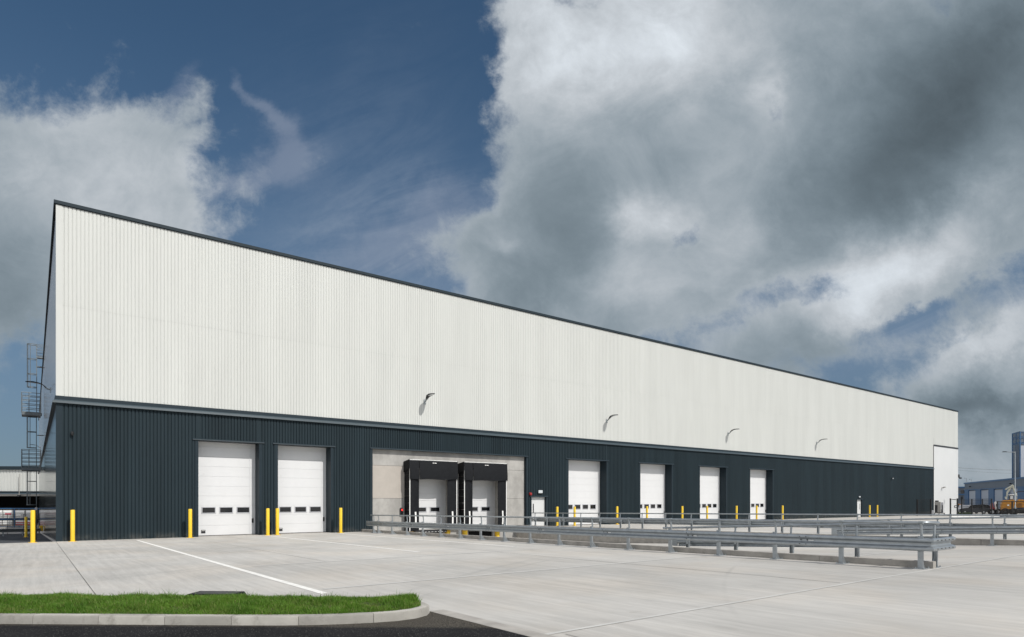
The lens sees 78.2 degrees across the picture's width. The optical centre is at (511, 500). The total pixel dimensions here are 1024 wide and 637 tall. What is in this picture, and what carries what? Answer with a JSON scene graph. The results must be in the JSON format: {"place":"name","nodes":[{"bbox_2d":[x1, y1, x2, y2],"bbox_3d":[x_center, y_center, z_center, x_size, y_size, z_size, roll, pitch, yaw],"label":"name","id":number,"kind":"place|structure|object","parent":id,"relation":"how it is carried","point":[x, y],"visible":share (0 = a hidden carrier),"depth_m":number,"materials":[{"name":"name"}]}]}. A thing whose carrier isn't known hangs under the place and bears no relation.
{"place":"outdoors","nodes":[
{"label":"outdoors","id":0,"kind":"place"},
{"bbox_2d":[0,533,52,542],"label":"side road","id":1,"kind":"structure","parent":0,"point":[13,538],"depth_m":41.55,"materials":[{"name":"black asphalt"}]},
{"bbox_2d":[0,513,39,534],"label":"fence","id":2,"kind":"object","parent":1,"relation":"on","point":[6,520],"visible":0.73,"depth_m":69.99,"materials":[{"name":"black metal"}]},
{"bbox_2d":[24,517,27,536],"bbox_3d":[-38.166,2.099,49.495,0.340,1.605,0.340,0,0,-37],"label":"bollard","id":3,"kind":"object","parent":1,"relation":"on","point":[25,526],"visible":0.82,"depth_m":49.43,"materials":[{"name":"yellow metal"}]},
{"bbox_2d":[35,508,36,539],"bbox_3d":[-28.200,1.395,37.350,0.120,1.920,0.120,0,0,-37],"label":"charging post","id":4,"kind":"object","parent":1,"relation":"on","point":[35,523],"visible":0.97,"depth_m":37.31,"materials":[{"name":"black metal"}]},
{"bbox_2d":[0,611,528,636],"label":"asphalt road","id":5,"kind":"structure","parent":0,"point":[431,624],"depth_m":8.20,"materials":[{"name":"black asphalt"}]},
{"bbox_2d":[0,512,1023,636],"bbox_3d":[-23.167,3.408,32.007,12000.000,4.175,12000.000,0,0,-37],"label":"concrete yard","id":6,"kind":"structure","parent":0,"point":[982,599],"depth_m":13.46,"materials":[{"name":"grey concrete"}]},
{"bbox_2d":[0,466,38,522],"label":"distribution shed","id":7,"kind":"structure","parent":6,"relation":"on","point":[13,486],"depth_m":134.54,"materials":[{"name":"white metal"}]},
{"bbox_2d":[0,508,38,526],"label":"storage rack","id":8,"kind":"object","parent":6,"relation":"on","point":[14,515],"visible":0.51,"depth_m":126.88,"materials":[{"name":"metal"}]},
{"bbox_2d":[3,510,13,518],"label":"wrapped crate","id":9,"kind":"object","parent":8,"relation":"on","point":[10,513],"visible":0.75,"depth_m":127.00,"materials":[{"name":"plastic"}]},
{"bbox_2d":[3,520,15,525],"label":"wrapped crate","id":10,"kind":"object","parent":8,"relation":"on","point":[10,522],"visible":0.66,"depth_m":127.00,"materials":[{"name":"plastic"}]},
{"bbox_2d":[16,520,22,525],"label":"wrapped crate","id":11,"kind":"object","parent":8,"relation":"on","point":[19,522],"visible":0.65,"depth_m":126.98,"materials":[{"name":"plastic"}]},
{"bbox_2d":[15,510,25,518],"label":"wrapped crate","id":12,"kind":"object","parent":8,"relation":"on","point":[19,514],"visible":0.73,"depth_m":127.00,"materials":[{"name":"plastic"}]},
{"bbox_2d":[0,526,42,535],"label":"crash barrier","id":13,"kind":"object","parent":6,"relation":"on","point":[40,528],"visible":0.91,"depth_m":62.58,"materials":[{"name":"grey metal"}]},
{"bbox_2d":[28,510,36,542],"bbox_3d":[-23.695,1.293,31.165,0.340,1.605,0.340,0,0,-37],"label":"bollard","id":14,"kind":"object","parent":6,"relation":"on","point":[32,526],"visible":1,"depth_m":31.09,"materials":[{"name":"yellow metal"}]},
{"bbox_2d":[69,510,75,541],"bbox_3d":[-22.293,1.290,31.980,0.340,1.605,0.340,0,0,-37],"label":"bollard","id":15,"kind":"object","parent":6,"relation":"on","point":[72,525],"visible":0.98,"depth_m":31.90,"materials":[{"name":"yellow metal"}]},
{"bbox_2d":[56,542,95,594],"bbox_3d":[-14.949,1.919,21.202,0.014,0.349,26.850,0,0,-37],"label":"joint line","id":16,"kind":"object","parent":6,"relation":"on","point":[78,571],"visible":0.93,"depth_m":15.01,"materials":[{"name":"grey concrete"}]},
{"bbox_2d":[186,509,193,537],"bbox_3d":[-17.906,1.288,35.066,0.340,1.605,0.340,0,0,-37],"label":"bollard","id":17,"kind":"object","parent":6,"relation":"on","point":[189,523],"visible":1,"depth_m":34.99,"materials":[{"name":"yellow metal"}]},
{"bbox_2d":[0,589,421,614],"bbox_3d":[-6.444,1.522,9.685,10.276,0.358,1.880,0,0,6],"label":"grass","id":18,"kind":"structure","parent":6,"relation":"on","point":[65,602],"depth_m":9.23,"materials":[{"name":"green plant"}]},
{"bbox_2d":[0,602,429,624],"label":"kerb","id":19,"kind":"structure","parent":6,"relation":"on","point":[422,610],"depth_m":8.67,"materials":[{"name":"concrete"}]},
{"bbox_2d":[186,591,244,595],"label":"drain cover","id":20,"kind":"structure","parent":6,"relation":"in","point":[214,592],"depth_m":11.21,"materials":[{"name":"grey metal"}]},
{"bbox_2d":[136,540,326,593],"bbox_3d":[-11.400,1.900,22.111,0.150,0.341,26.200,0,0,-37],"label":"painted line","id":21,"kind":"object","parent":6,"relation":"on","point":[292,584],"visible":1,"depth_m":15.63,"materials":[{"name":"white paint"}]},
{"bbox_2d":[266,508,269,534],"bbox_3d":[-14.534,1.286,37.505,0.340,1.605,0.340,0,0,-37],"label":"bollard","id":22,"kind":"object","parent":6,"relation":"on","point":[267,521],"visible":0.96,"depth_m":37.43,"materials":[{"name":"yellow metal"}]},
{"bbox_2d":[274,508,280,534],"bbox_3d":[-14.088,1.286,37.844,0.340,1.605,0.340,0,0,-37],"label":"bollard","id":23,"kind":"object","parent":6,"relation":"on","point":[277,521],"visible":0.96,"depth_m":37.76,"materials":[{"name":"yellow metal"}]},
{"bbox_2d":[339,508,343,532],"bbox_3d":[-10.937,1.286,40.242,0.340,1.605,0.340,0,0,-37],"label":"bollard","id":24,"kind":"object","parent":6,"relation":"on","point":[340,520],"visible":0.99,"depth_m":40.16,"materials":[{"name":"yellow metal"}]},
{"bbox_2d":[274,536,417,551],"bbox_3d":[-8.654,1.954,29.445,0.140,0.229,17.650,0,0,-37],"label":"road marking","id":25,"kind":"object","parent":6,"relation":"on","point":[351,544],"visible":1,"depth_m":26.52,"materials":[{"name":"white paint"}]},
{"bbox_2d":[258,546,579,565],"bbox_3d":[-2.129,1.818,21.197,12.600,0.003,0.160,0,0,-37],"label":"joint line","id":26,"kind":"object","parent":6,"relation":"on","point":[408,556],"visible":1,"depth_m":20.33,"materials":[{"name":"grey concrete"}]},
{"bbox_2d":[339,533,512,546],"bbox_3d":[-5.376,1.957,32.221,0.140,0.234,18.000,0,0,-37],"label":"road marking","id":27,"kind":"object","parent":6,"relation":"on","point":[432,540],"visible":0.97,"depth_m":30.04,"materials":[{"name":"white paint"}]},
{"bbox_2d":[21,199,961,541],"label":"warehouse","id":28,"kind":"structure","parent":6,"relation":"on","point":[221,387],"depth_m":43.42,"materials":[{"name":"grey metal"}]},
{"bbox_2d":[198,441,254,535],"bbox_3d":[-17.084,-0.737,37.670,3.340,5.675,0.110,0,0,-37],"label":"loading door","id":29,"kind":"structure","parent":28,"relation":"in","point":[226,471],"depth_m":37.68,"materials":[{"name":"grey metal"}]},
{"bbox_2d":[278,445,325,533],"bbox_3d":[-13.543,-0.737,40.364,3.340,5.675,0.110,0,0,-37],"label":"loading door","id":30,"kind":"structure","parent":28,"relation":"in","point":[301,470],"depth_m":40.39,"materials":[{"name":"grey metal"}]},
{"bbox_2d":[419,479,445,528],"bbox_3d":[-6.214,0.156,45.703,3.270,3.888,0.085,0,0,-37],"label":"dock door","id":31,"kind":"structure","parent":28,"relation":"in","point":[432,496],"depth_m":46.00,"materials":[{"name":"grey metal"}]},
{"bbox_2d":[463,480,494,524],"bbox_3d":[-2.621,0.156,48.436,3.240,3.888,0.085,0,0,-37],"label":"dock door","id":32,"kind":"structure","parent":28,"relation":"in","point":[483,491],"depth_m":48.77,"materials":[{"name":"grey metal"}]},
{"bbox_2d":[532,497,544,525],"bbox_3d":[2.068,0.940,51.465,1.550,2.400,0.080,0,0,-37],"label":"side door","id":33,"kind":"structure","parent":28,"relation":"in","point":[538,503],"depth_m":51.50,"materials":[{"name":"white metal"}]},
{"bbox_2d":[569,460,599,524],"bbox_3d":[6.089,-0.726,55.296,4.550,5.758,0.110,0,0,-37],"label":"loading door","id":34,"kind":"structure","parent":28,"relation":"in","point":[584,476],"depth_m":55.52,"materials":[{"name":"white metal"}]},
{"bbox_2d":[640,464,664,517],"bbox_3d":[13.268,-0.714,60.757,4.550,5.781,0.110,0,0,-37],"label":"loading door","id":35,"kind":"structure","parent":28,"relation":"in","point":[652,477],"depth_m":61.01,"materials":[{"name":"white metal"}]},
{"bbox_2d":[700,467,719,518],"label":"loading door","id":36,"kind":"structure","parent":28,"relation":"in","point":[709,477],"depth_m":66.62,"materials":[{"name":"white metal"}]},
{"bbox_2d":[750,470,765,518],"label":"loading door","id":37,"kind":"structure","parent":28,"relation":"in","point":[757,478],"depth_m":72.12,"materials":[{"name":"white metal"}]},
{"bbox_2d":[857,500,860,516],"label":"side door","id":38,"kind":"structure","parent":28,"relation":"in","point":[858,501],"depth_m":85.87,"materials":[{"name":"white metal"}]},
{"bbox_2d":[431,609,555,636],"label":"concrete edge strip","id":39,"kind":"object","parent":6,"relation":"on","point":[522,631],"visible":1,"depth_m":8.47,"materials":[{"name":"grey concrete"}]},
{"bbox_2d":[322,554,715,588],"bbox_3d":[1.438,1.739,16.259,12.900,0.003,0.140,0,0,-37],"label":"joint line","id":40,"kind":"object","parent":6,"relation":"on","point":[502,573],"visible":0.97,"depth_m":14.94,"materials":[{"name":"grey concrete"}]},
{"bbox_2d":[572,507,575,525],"bbox_3d":[5.230,1.335,52.602,0.340,1.605,0.340,0,0,-37],"label":"bollard","id":41,"kind":"object","parent":6,"relation":"on","point":[574,515],"visible":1,"depth_m":52.53,"materials":[{"name":"yellow metal"}]},
{"bbox_2d":[362,529,935,568],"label":"retaining wall","id":42,"kind":"structure","parent":6,"relation":"on","point":[869,561],"depth_m":19.87,"materials":[{"name":"concrete"}]},
{"bbox_2d":[366,515,955,568],"bbox_3d":[0.854,1.288,28.027,1.440,1.562,31.980,0,0,-37],"label":"guardrail","id":43,"kind":"object","parent":6,"relation":"on","point":[934,544],"visible":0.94,"depth_m":19.75,"materials":[{"name":"grey metal"}]},
{"bbox_2d":[502,552,838,582],"bbox_3d":[3.002,1.738,17.424,0.020,0.155,11.900,0,0,-37],"label":"joint line","id":44,"kind":"object","parent":6,"relation":"on","point":[692,569],"visible":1,"depth_m":15.39,"materials":[{"name":"grey concrete"}]},
{"bbox_2d":[517,525,1023,545],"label":"retaining wall","id":45,"kind":"structure","parent":6,"relation":"on","point":[964,541],"depth_m":39.52,"materials":[{"name":"concrete"}]},
{"bbox_2d":[531,512,1023,545],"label":"guardrail","id":46,"kind":"object","parent":6,"relation":"on","point":[950,528],"visible":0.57,"depth_m":28.48,"materials":[{"name":"grey metal"}]},
{"bbox_2d":[545,554,1023,634],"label":"joint line","id":47,"kind":"object","parent":6,"relation":"on","point":[751,599],"visible":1,"depth_m":10.21,"materials":[{"name":"grey concrete"}]},
{"bbox_2d":[916,499,931,513],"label":"fence","id":48,"kind":"object","parent":6,"relation":"on","point":[921,509],"visible":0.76,"depth_m":91.53,"materials":[{"name":"black metal"}]},
{"bbox_2d":[934,500,944,513],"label":"plant unit","id":49,"kind":"object","parent":6,"relation":"on","point":[938,507],"visible":0.91,"depth_m":95.03,"materials":[{"name":"grey metal"}]},
{"bbox_2d":[958,505,970,511],"bbox_3d":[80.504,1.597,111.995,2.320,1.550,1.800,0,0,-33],"label":"parked car","id":50,"kind":"object","parent":6,"relation":"on","point":[959,507],"visible":0.21,"depth_m":111.84,"materials":[{"name":"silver metal"}]},
{"bbox_2d":[959,505,988,512],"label":"parked car","id":51,"kind":"object","parent":6,"relation":"on","point":[977,509],"visible":0.41,"depth_m":109.30,"materials":[{"name":"grey metal"}]},
{"bbox_2d":[961,499,991,513],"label":"fence","id":52,"kind":"object","parent":6,"relation":"on","point":[984,503],"visible":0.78,"depth_m":88.94,"materials":[{"name":"black metal"}]},
{"bbox_2d":[964,477,1023,508],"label":"warehouse","id":53,"kind":"structure","parent":6,"relation":"on","point":[994,490],"depth_m":147.83,"materials":[{"name":"blue metal"}]},
{"bbox_2d":[1003,451,1015,506],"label":"street lamp","id":54,"kind":"object","parent":6,"relation":"on","point":[1015,475],"visible":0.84,"depth_m":97.94,"materials":[{"name":"black metal"}]},
{"bbox_2d":[1000,494,1019,513],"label":"site dumper","id":55,"kind":"object","parent":6,"relation":"on","point":[1008,510],"visible":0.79,"depth_m":95.33,"materials":[{"name":"orange paint"}]},
{"bbox_2d":[997,501,1023,513],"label":"fence","id":56,"kind":"object","parent":6,"relation":"on","point":[1011,507],"visible":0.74,"depth_m":85.00,"materials":[{"name":"black metal"}]},
{"bbox_2d":[1005,484,1023,513],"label":"excavator","id":57,"kind":"object","parent":6,"relation":"on","point":[1019,504],"visible":0.75,"depth_m":103.88,"materials":[{"name":"orange paint"}]},
{"bbox_2d":[1012,431,1023,477],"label":"stair tower","id":58,"kind":"structure","parent":6,"relation":"on","point":[1018,442],"depth_m":149.59,"materials":[{"name":"blue metal"}]},
{"bbox_2d":[0,0,1023,555],"label":"sky","id":59,"kind":"structure","parent":0,"point":[831,190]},
{"bbox_2d":[620,543,1023,568],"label":"dock ramp","id":60,"kind":"structure","parent":0,"point":[960,554],"depth_m":22.21,"materials":[{"name":"concrete"}]},
{"bbox_2d":[950,498,957,513],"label":"gate","id":61,"kind":"structure","parent":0,"point":[956,505],"depth_m":89.79,"materials":[{"name":"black metal"}]},
{"bbox_2d":[958,487,964,504],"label":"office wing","id":62,"kind":"structure","parent":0,"point":[961,492],"depth_m":181.52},
{"bbox_2d":[951,516,1003,516],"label":"barrier block","id":63,"kind":"structure","parent":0,"point":[976,516],"depth_m":77.80,"materials":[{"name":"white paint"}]},
{"bbox_2d":[988,502,1000,513],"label":"utility truck","id":64,"kind":"object","parent":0,"point":[994,509],"visible":0.7,"depth_m":97.34,"materials":[{"name":"red paint"}]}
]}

